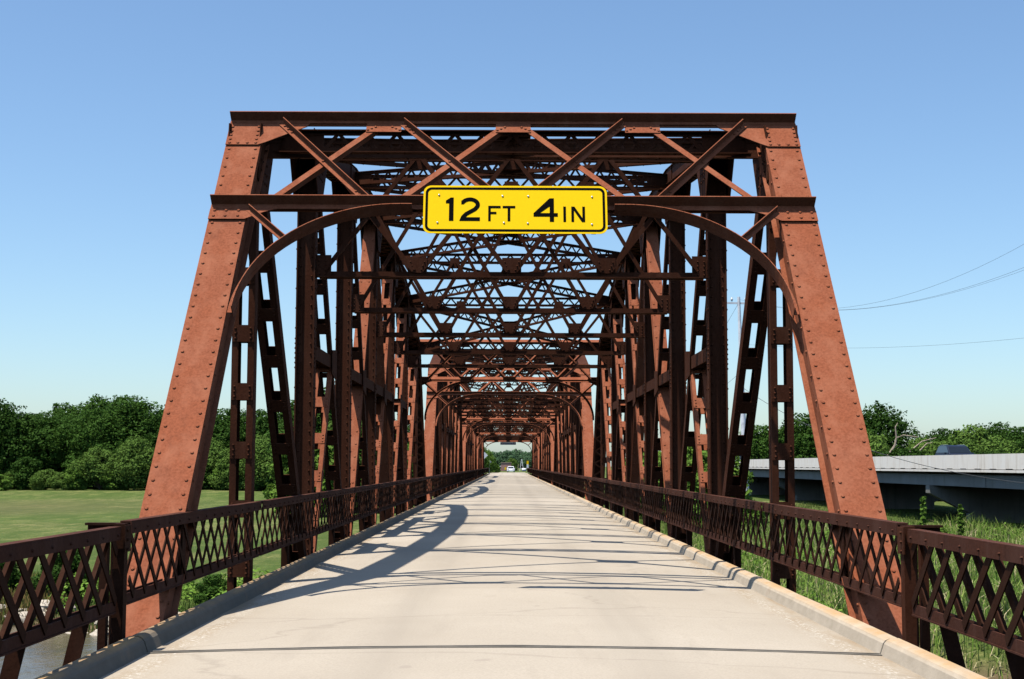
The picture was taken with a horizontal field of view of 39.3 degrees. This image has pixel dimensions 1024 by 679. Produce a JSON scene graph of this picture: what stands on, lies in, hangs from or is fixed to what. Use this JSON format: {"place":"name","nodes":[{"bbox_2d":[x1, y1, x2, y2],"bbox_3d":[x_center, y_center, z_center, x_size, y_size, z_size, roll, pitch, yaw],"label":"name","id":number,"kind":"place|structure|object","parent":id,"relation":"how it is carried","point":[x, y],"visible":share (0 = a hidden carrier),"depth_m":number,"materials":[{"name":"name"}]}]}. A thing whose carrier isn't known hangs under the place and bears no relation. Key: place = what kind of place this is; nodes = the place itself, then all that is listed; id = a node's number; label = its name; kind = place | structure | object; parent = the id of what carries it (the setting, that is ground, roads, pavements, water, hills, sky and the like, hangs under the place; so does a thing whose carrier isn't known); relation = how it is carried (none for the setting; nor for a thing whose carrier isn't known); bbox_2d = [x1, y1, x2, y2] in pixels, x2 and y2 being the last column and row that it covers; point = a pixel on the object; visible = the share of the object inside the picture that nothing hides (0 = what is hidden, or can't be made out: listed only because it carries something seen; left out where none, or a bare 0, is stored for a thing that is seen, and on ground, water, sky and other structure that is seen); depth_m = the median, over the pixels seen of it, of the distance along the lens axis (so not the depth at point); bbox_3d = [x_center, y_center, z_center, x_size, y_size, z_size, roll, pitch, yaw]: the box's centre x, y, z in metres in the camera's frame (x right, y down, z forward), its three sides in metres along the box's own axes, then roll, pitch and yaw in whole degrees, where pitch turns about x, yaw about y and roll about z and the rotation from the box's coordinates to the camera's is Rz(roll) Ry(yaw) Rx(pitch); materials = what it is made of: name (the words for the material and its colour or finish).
{"place":"outdoors","nodes":[
{"label":"outdoors","id":0,"kind":"place"},
{"bbox_2d":[0,624,96,678],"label":"water","id":1,"kind":"structure","parent":0,"point":[43,657],"depth_m":39.99,"materials":[{"name":"grey liquid"}]},
{"bbox_2d":[487,472,525,473],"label":"road","id":2,"kind":"structure","parent":0,"point":[509,473],"depth_m":240.77,"materials":[{"name":"concrete"}]},
{"bbox_2d":[462,396,554,484],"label":"truss span","id":3,"kind":"object","parent":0,"point":[546,453],"visible":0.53,"depth_m":113.50,"materials":[{"name":"red paint"}]},
{"bbox_2d":[464,469,477,482],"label":"lattice railing","id":4,"kind":"object","parent":3,"relation":"attached to","point":[470,474],"visible":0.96,"depth_m":115.59,"materials":[{"name":"metal"}]},
{"bbox_2d":[538,469,551,483],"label":"lattice railing","id":5,"kind":"object","parent":3,"relation":"attached to","point":[545,475],"visible":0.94,"depth_m":113.97,"materials":[{"name":"metal"}]},
{"bbox_2d":[424,348,593,501],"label":"truss span","id":6,"kind":"object","parent":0,"point":[573,438],"visible":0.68,"depth_m":65.47,"materials":[{"name":"red paint"}]},
{"bbox_2d":[428,471,464,495],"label":"lattice railing","id":7,"kind":"object","parent":6,"relation":"attached to","point":[454,478],"visible":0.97,"depth_m":67.60,"materials":[{"name":"metal"}]},
{"bbox_2d":[552,471,588,496],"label":"lattice railing","id":8,"kind":"object","parent":6,"relation":"attached to","point":[568,481],"visible":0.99,"depth_m":67.83,"materials":[{"name":"metal"}]},
{"bbox_2d":[0,467,1023,678],"bbox_3d":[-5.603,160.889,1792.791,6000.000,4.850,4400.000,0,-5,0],"label":"ground","id":9,"kind":"structure","parent":0,"point":[27,514],"depth_m":122.57,"materials":[{"name":"green plant"}]},
{"bbox_2d":[0,474,13,490],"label":"shrub","id":10,"kind":"object","parent":9,"relation":"on","point":[5,481],"visible":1,"depth_m":219.79,"materials":[{"name":"green plant"}]},
{"bbox_2d":[0,471,16,489],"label":"shrub","id":11,"kind":"object","parent":9,"relation":"on","point":[7,473],"visible":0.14,"depth_m":228.39,"materials":[{"name":"green plant"}]},
{"bbox_2d":[0,562,20,590],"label":"shrub","id":12,"kind":"object","parent":9,"relation":"on","point":[15,577],"visible":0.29,"depth_m":52.19,"materials":[{"name":"green plant"}]},
{"bbox_2d":[0,398,37,474],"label":"tree","id":13,"kind":"object","parent":9,"relation":"on","point":[6,413],"visible":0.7,"depth_m":231.81,"materials":[{"name":"green plant"}]},
{"bbox_2d":[9,456,42,489],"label":"bush","id":14,"kind":"object","parent":9,"relation":"on","point":[24,468],"visible":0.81,"depth_m":223.47,"materials":[{"name":"green plant"}]},
{"bbox_2d":[14,611,37,624],"bbox_3d":[-16.126,9.276,47.531,1.112,0.525,0.726,1,-5,-4],"label":"rock","id":15,"kind":"object","parent":9,"relation":"on","point":[22,617],"visible":0.18,"depth_m":47.31,"materials":[{"name":"beige stone"}]},
{"bbox_2d":[0,412,74,471],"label":"tree","id":16,"kind":"object","parent":9,"relation":"on","point":[37,429],"visible":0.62,"depth_m":232.37,"materials":[{"name":"green plant"}]},
{"bbox_2d":[0,573,80,624],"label":"dry weeds","id":17,"kind":"object","parent":9,"relation":"on","point":[25,598],"visible":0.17,"depth_m":48.39,"materials":[{"name":"plant"}]},
{"bbox_2d":[27,469,59,489],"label":"shrub","id":18,"kind":"object","parent":9,"relation":"on","point":[41,478],"visible":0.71,"depth_m":221.23,"materials":[{"name":"green plant"}]},
{"bbox_2d":[40,600,63,612],"bbox_3d":[-15.603,9.036,48.307,1.175,0.535,0.808,-1,-5,17],"label":"rock","id":19,"kind":"object","parent":9,"relation":"on","point":[45,604],"visible":0.18,"depth_m":48.04,"materials":[{"name":"white stone"}]},
{"bbox_2d":[39,402,77,419],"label":"tree","id":20,"kind":"object","parent":9,"relation":"on","point":[57,408],"visible":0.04,"depth_m":269.44,"materials":[{"name":"green plant"}]},
{"bbox_2d":[41,414,76,472],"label":"tree","id":21,"kind":"object","parent":9,"relation":"on","point":[56,467],"visible":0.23,"depth_m":234.02,"materials":[{"name":"green plant"}]},
{"bbox_2d":[31,548,88,595],"bbox_3d":[-15.742,8.297,50.296,2.585,2.104,1.854,4,-6,-39],"label":"shrub","id":22,"kind":"object","parent":9,"relation":"on","point":[57,567],"visible":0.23,"depth_m":49.87,"materials":[{"name":"green plant"}]},
{"bbox_2d":[46,472,77,489],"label":"shrub","id":23,"kind":"object","parent":9,"relation":"on","point":[57,479],"visible":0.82,"depth_m":219.13,"materials":[{"name":"green plant"}]},
{"bbox_2d":[63,467,86,489],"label":"bush","id":24,"kind":"object","parent":9,"relation":"on","point":[75,483],"visible":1,"depth_m":218.45,"materials":[{"name":"green plant"}]},
{"bbox_2d":[65,394,107,418],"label":"tree","id":25,"kind":"object","parent":9,"relation":"on","point":[94,399],"visible":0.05,"depth_m":267.17,"materials":[{"name":"green plant"}]},
{"bbox_2d":[53,407,131,472],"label":"tree","id":26,"kind":"object","parent":9,"relation":"on","point":[82,433],"visible":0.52,"depth_m":230.24,"materials":[{"name":"green plant"}]},
{"bbox_2d":[67,446,118,489],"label":"willow tree","id":27,"kind":"object","parent":9,"relation":"on","point":[92,468],"visible":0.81,"depth_m":219.22,"materials":[{"name":"green plant"}]},
{"bbox_2d":[1,569,201,632],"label":"grass","id":28,"kind":"structure","parent":9,"relation":"on","point":[184,606],"depth_m":47.68,"materials":[{"name":"green plant"}]},
{"bbox_2d":[70,394,142,416],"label":"tree","id":29,"kind":"object","parent":9,"relation":"on","point":[110,401],"visible":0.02,"depth_m":265.78,"materials":[{"name":"green plant"}]},
{"bbox_2d":[99,470,128,489],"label":"shrub","id":30,"kind":"object","parent":9,"relation":"on","point":[111,485],"visible":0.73,"depth_m":218.35,"materials":[{"name":"green plant"}]},
{"bbox_2d":[75,395,164,463],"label":"tree","id":31,"kind":"object","parent":9,"relation":"on","point":[130,419],"visible":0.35,"depth_m":233.32,"materials":[{"name":"green plant"}]},
{"bbox_2d":[106,435,154,489],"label":"willow tree","id":32,"kind":"object","parent":9,"relation":"on","point":[134,468],"visible":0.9,"depth_m":218.26,"materials":[{"name":"green plant"}]},
{"bbox_2d":[8,567,271,610],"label":"bank weeds","id":33,"kind":"object","parent":9,"relation":"on","point":[189,586],"visible":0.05,"depth_m":49.49,"materials":[{"name":"green plant"}]},
{"bbox_2d":[136,409,163,461],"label":"tree","id":34,"kind":"object","parent":9,"relation":"on","point":[154,428],"visible":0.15,"depth_m":231.81,"materials":[{"name":"green plant"}]},
{"bbox_2d":[202,471,212,489],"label":"shrub","id":35,"kind":"object","parent":9,"relation":"on","point":[206,482],"visible":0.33,"depth_m":222.03,"materials":[{"name":"green plant"}]},
{"bbox_2d":[193,573,226,604],"bbox_3d":[-9.927,8.372,47.310,1.171,1.329,1.633,-1,-5,15],"label":"shrub","id":36,"kind":"object","parent":9,"relation":"on","point":[208,584],"visible":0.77,"depth_m":47.09,"materials":[{"name":"green plant"}]},
{"bbox_2d":[202,437,229,489],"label":"willow tree","id":37,"kind":"object","parent":9,"relation":"on","point":[213,457],"visible":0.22,"depth_m":222.84,"materials":[{"name":"green plant"}]},
{"bbox_2d":[207,468,228,489],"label":"bush","id":38,"kind":"object","parent":9,"relation":"on","point":[214,474],"visible":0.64,"depth_m":219.65,"materials":[{"name":"green plant"}]},
{"bbox_2d":[208,448,244,490],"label":"willow tree","id":39,"kind":"object","parent":9,"relation":"on","point":[223,466],"visible":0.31,"depth_m":218.65,"materials":[{"name":"green plant"}]},
{"bbox_2d":[212,407,262,453],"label":"tree","id":40,"kind":"object","parent":9,"relation":"on","point":[222,420],"visible":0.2,"depth_m":231.57,"materials":[{"name":"green plant"}]},
{"bbox_2d":[213,409,282,447],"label":"tree","id":41,"kind":"object","parent":9,"relation":"on","point":[260,419],"visible":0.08,"depth_m":232.55,"materials":[{"name":"green plant"}]},
{"bbox_2d":[239,434,275,490],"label":"tree","id":42,"kind":"object","parent":9,"relation":"on","point":[263,458],"visible":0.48,"depth_m":216.89,"materials":[{"name":"green plant"}]},
{"bbox_2d":[254,469,272,490],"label":"bush","id":43,"kind":"object","parent":9,"relation":"on","point":[259,487],"visible":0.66,"depth_m":216.41,"materials":[{"name":"green plant"}]},
{"bbox_2d":[245,404,293,440],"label":"tree","id":44,"kind":"object","parent":9,"relation":"on","point":[278,419],"visible":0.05,"depth_m":233.76,"materials":[{"name":"green plant"}]},
{"bbox_2d":[263,387,331,486],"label":"tree","id":45,"kind":"object","parent":9,"relation":"on","point":[318,425],"visible":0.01,"depth_m":147.42,"materials":[{"name":"green plant"}]},
{"bbox_2d":[262,446,333,517],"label":"bush","id":46,"kind":"object","parent":9,"relation":"on","point":[269,493],"visible":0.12,"depth_m":127.80,"materials":[{"name":"green plant"}]},
{"bbox_2d":[354,420,412,508],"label":"tree","id":47,"kind":"object","parent":9,"relation":"on","point":[360,458],"visible":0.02,"depth_m":137.32,"materials":[{"name":"green plant"}]},
{"bbox_2d":[484,446,490,471],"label":"sapling","id":48,"kind":"object","parent":9,"relation":"on","point":[486,462],"visible":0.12,"depth_m":260.47,"materials":[{"name":"green plant"}]},
{"bbox_2d":[484,449,496,472],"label":"sapling","id":49,"kind":"object","parent":9,"relation":"on","point":[491,457],"visible":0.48,"depth_m":283.56,"materials":[{"name":"green plant"}]},
{"bbox_2d":[501,462,511,470],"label":"brick building","id":50,"kind":"structure","parent":9,"relation":"on","point":[504,465],"depth_m":406.41,"materials":[{"name":"red brick"}]},
{"bbox_2d":[497,450,517,465],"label":"tree","id":51,"kind":"object","parent":9,"relation":"on","point":[506,455],"visible":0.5,"depth_m":467.36,"materials":[{"name":"green plant"}]},
{"bbox_2d":[507,458,518,470],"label":"willow tree","id":52,"kind":"object","parent":9,"relation":"on","point":[514,463],"visible":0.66,"depth_m":427.93,"materials":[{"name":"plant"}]},
{"bbox_2d":[511,449,522,467],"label":"tree","id":53,"kind":"object","parent":9,"relation":"on","point":[519,452],"visible":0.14,"depth_m":477.85,"materials":[{"name":"green plant"}]},
{"bbox_2d":[516,451,528,469],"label":"tree","id":54,"kind":"object","parent":9,"relation":"on","point":[522,456],"visible":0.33,"depth_m":467.51,"materials":[{"name":"green plant"}]},
{"bbox_2d":[522,451,531,468],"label":"tree","id":55,"kind":"object","parent":9,"relation":"on","point":[524,460],"visible":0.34,"depth_m":457.57,"materials":[{"name":"green plant"}]},
{"bbox_2d":[658,451,665,514],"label":"sapling","id":56,"kind":"object","parent":9,"relation":"on","point":[659,461],"visible":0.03,"depth_m":103.97,"materials":[{"name":"green plant"}]},
{"bbox_2d":[687,447,704,488],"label":"sapling","id":57,"kind":"object","parent":9,"relation":"on","point":[689,452],"visible":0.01,"depth_m":94.72,"materials":[{"name":"green plant"}]},
{"bbox_2d":[687,451,754,525],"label":"bush","id":58,"kind":"object","parent":9,"relation":"on","point":[736,472],"visible":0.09,"depth_m":91.09,"materials":[{"name":"green plant"}]},
{"bbox_2d":[727,297,748,490],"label":"utility pole","id":59,"kind":"object","parent":9,"relation":"on","point":[743,416],"visible":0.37,"depth_m":100.43,"materials":[{"name":"white paint"}]},
{"bbox_2d":[745,389,1021,482],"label":"cable","id":60,"kind":"object","parent":59,"relation":"attached to","point":[916,463],"visible":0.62,"depth_m":70.50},
{"bbox_2d":[743,244,1023,307],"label":"cable","id":61,"kind":"object","parent":59,"relation":"attached to","point":[929,287],"visible":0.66,"depth_m":80.37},
{"bbox_2d":[777,267,1023,309],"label":"cable","id":62,"kind":"object","parent":59,"relation":"attached to","point":[937,295],"visible":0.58,"depth_m":80.31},
{"bbox_2d":[741,506,769,532],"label":"bush","id":63,"kind":"object","parent":9,"relation":"on","point":[758,515],"visible":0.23,"depth_m":86.90,"materials":[{"name":"green plant"}]},
{"bbox_2d":[728,424,783,482],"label":"tree","id":64,"kind":"object","parent":9,"relation":"on","point":[761,438],"visible":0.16,"depth_m":197.38,"materials":[{"name":"green plant"}]},
{"bbox_2d":[760,412,817,488],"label":"tree","id":65,"kind":"object","parent":9,"relation":"on","point":[804,445],"visible":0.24,"depth_m":192.66,"materials":[{"name":"green plant"}]},
{"bbox_2d":[609,500,1023,549],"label":"long grass","id":66,"kind":"structure","parent":9,"relation":"on","point":[887,515],"depth_m":106.87,"materials":[{"name":"green plant"}]},
{"bbox_2d":[642,512,1023,678],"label":"reeds","id":67,"kind":"object","parent":9,"relation":"on","point":[993,573],"visible":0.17,"depth_m":48.99,"materials":[{"name":"green plant"}]},
{"bbox_2d":[642,522,1023,634],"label":"weeds","id":68,"kind":"object","parent":9,"relation":"on","point":[803,558],"visible":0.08,"depth_m":57.67,"materials":[{"name":"green plant"}]},
{"bbox_2d":[813,427,891,450],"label":"tree","id":69,"kind":"object","parent":9,"relation":"on","point":[868,429],"depth_m":183.18,"materials":[{"name":"green plant"}]},
{"bbox_2d":[867,431,890,456],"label":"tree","id":70,"kind":"object","parent":9,"relation":"on","point":[876,444],"visible":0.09,"depth_m":177.70,"materials":[{"name":"green plant"}]},
{"bbox_2d":[738,453,1023,522],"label":"highway bridge","id":71,"kind":"structure","parent":9,"relation":"on","point":[903,484],"depth_m":103.06,"materials":[{"name":"concrete"}]},
{"bbox_2d":[935,444,973,454],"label":"suv","id":72,"kind":"object","parent":71,"relation":"on","point":[946,449],"visible":0.3,"depth_m":105.19,"materials":[{"name":"blue paint"}]},
{"bbox_2d":[862,400,926,449],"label":"tree","id":73,"kind":"object","parent":9,"relation":"on","point":[885,423],"visible":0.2,"depth_m":188.05,"materials":[{"name":"green plant"}]},
{"bbox_2d":[874,446,924,471],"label":"bush","id":74,"kind":"object","parent":9,"relation":"on","point":[904,452],"visible":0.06,"depth_m":168.87,"materials":[{"name":"green plant"}]},
{"bbox_2d":[887,423,934,454],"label":"dead tree","id":75,"kind":"object","parent":9,"relation":"on","point":[894,445],"visible":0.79,"depth_m":171.69,"materials":[{"name":"grey wood"}]},
{"bbox_2d":[897,437,944,455],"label":"willow tree","id":76,"kind":"object","parent":9,"relation":"on","point":[921,445],"visible":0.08,"depth_m":174.10,"materials":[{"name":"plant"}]},
{"bbox_2d":[918,496,928,524],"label":"shrub","id":77,"kind":"object","parent":9,"relation":"on","point":[923,508],"visible":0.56,"depth_m":73.52,"materials":[{"name":"green plant"}]},
{"bbox_2d":[912,428,959,443],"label":"tree","id":78,"kind":"object","parent":9,"relation":"on","point":[942,435],"visible":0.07,"depth_m":181.05,"materials":[{"name":"green plant"}]},
{"bbox_2d":[922,436,981,500],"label":"willow tree","id":79,"kind":"object","parent":9,"relation":"on","point":[963,441],"visible":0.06,"depth_m":166.85,"materials":[{"name":"green plant"}]},
{"bbox_2d":[956,504,965,535],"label":"shrub","id":80,"kind":"object","parent":9,"relation":"on","point":[960,518],"visible":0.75,"depth_m":73.50,"materials":[{"name":"green plant"}]},
{"bbox_2d":[939,424,989,449],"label":"willow tree","id":81,"kind":"object","parent":9,"relation":"on","point":[979,433],"visible":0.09,"depth_m":176.55,"materials":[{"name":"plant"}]},
{"bbox_2d":[969,421,1015,446],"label":"tree","id":82,"kind":"object","parent":9,"relation":"on","point":[994,429],"visible":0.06,"depth_m":178.81,"materials":[{"name":"green plant"}]},
{"bbox_2d":[985,449,1007,453],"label":"tree","id":83,"kind":"object","parent":9,"relation":"on","point":[995,452],"visible":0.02,"depth_m":155.76,"materials":[{"name":"green plant"}]},
{"bbox_2d":[972,435,1023,453],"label":"willow tree","id":84,"kind":"object","parent":9,"relation":"on","point":[1007,446],"visible":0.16,"depth_m":165.10,"materials":[{"name":"green plant"}]},
{"bbox_2d":[991,426,1023,452],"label":"tree","id":85,"kind":"object","parent":9,"relation":"on","point":[1017,434],"visible":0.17,"depth_m":174.37,"materials":[{"name":"green plant"}]},
{"bbox_3d":[0.003,6.142,10.856,8.000,6.375,1.500,0,-5,0],"label":"bridge pier","id":86,"kind":"object","parent":9,"relation":"on","visible":0},
{"bbox_2d":[126,111,901,638],"bbox_3d":[-0.042,1.096,32.608,6.950,8.297,43.070,0,-5,0],"label":"truss span","id":87,"kind":"object","parent":86,"relation":"on","point":[372,359],"visible":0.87,"depth_m":19.74,"materials":[{"name":"red paint"}]},
{"bbox_2d":[120,476,429,613],"bbox_3d":[-3.081,3.927,32.402,0.189,1.322,42.960,0,-5,0],"label":"lattice railing","id":88,"kind":"object","parent":87,"relation":"attached to","point":[155,586],"visible":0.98,"depth_m":16.19,"materials":[{"name":"metal"}]},
{"bbox_2d":[423,185,607,233],"bbox_3d":[0.035,-1.406,15.602,2.000,0.575,0.064,0,-21,0],"label":"clearance sign","id":89,"kind":"object","parent":87,"relation":"attached to","point":[517,209],"visible":1,"depth_m":15.58,"materials":[{"name":"yellow metal"}]},
{"bbox_2d":[587,477,907,615],"bbox_3d":[2.980,3.947,32.419,0.189,1.322,42.960,0,-5,0],"label":"lattice railing","id":90,"kind":"object","parent":87,"relation":"attached to","point":[734,539],"visible":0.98,"depth_m":16.18,"materials":[{"name":"metal"}]},
{"bbox_3d":[0.057,1.638,-2.753,7.510,0.777,26.400,0,-5,0],"label":"approach span","id":91,"kind":"object","parent":86,"relation":"on","visible":0},
{"bbox_2d":[0,522,130,678],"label":"approach railing","id":92,"kind":"object","parent":91,"relation":"on","point":[109,571],"visible":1,"depth_m":9.64,"materials":[{"name":"metal"}]},
{"bbox_2d":[897,525,1023,678],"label":"approach railing","id":93,"kind":"object","parent":91,"relation":"on","point":[920,613],"visible":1,"depth_m":9.77,"materials":[{"name":"metal"}]},
{"bbox_2d":[0,0,1023,466],"label":"sky","id":94,"kind":"structure","parent":0,"point":[115,118],"materials":[{"name":"blue"}]},
{"bbox_2d":[99,474,925,678],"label":"road","id":95,"kind":"structure","parent":0,"point":[495,559],"depth_m":13.17,"materials":[{"name":"concrete"}]},
{"bbox_2d":[35,473,489,678],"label":"kerb","id":96,"kind":"structure","parent":95,"relation":"on","point":[102,662],"depth_m":12.56,"materials":[{"name":"grey concrete"}]},
{"bbox_2d":[146,475,881,655],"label":"road joints","id":97,"kind":"object","parent":95,"relation":"on","point":[512,646],"visible":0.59,"depth_m":10.68,"materials":[{"name":"metal"}]},
{"bbox_2d":[526,473,987,678],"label":"kerb","id":98,"kind":"structure","parent":95,"relation":"on","point":[916,659],"depth_m":12.74,"materials":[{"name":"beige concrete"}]},
{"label":"bridge pier","id":99,"kind":"object","parent":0,"visible":0},
{"bbox_2d":[477,413,539,478],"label":"truss span","id":100,"kind":"object","parent":99,"relation":"on","point":[508,438],"visible":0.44,"depth_m":159.03,"materials":[{"name":"red paint"}]},
{"bbox_2d":[478,468,484,477],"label":"lattice railing","id":101,"kind":"object","parent":100,"relation":"attached to","point":[481,471],"visible":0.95,"depth_m":159.86,"materials":[{"name":"metal"}]},
{"bbox_2d":[500,442,515,444],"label":"clearance sign","id":102,"kind":"object","parent":100,"relation":"hanging from","point":[507,443],"visible":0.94,"depth_m":178.39,"materials":[{"name":"metal"}]},
{"bbox_2d":[531,468,537,477],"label":"lattice railing","id":103,"kind":"object","parent":100,"relation":"attached to","point":[534,472],"visible":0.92,"depth_m":159.04,"materials":[{"name":"metal"}]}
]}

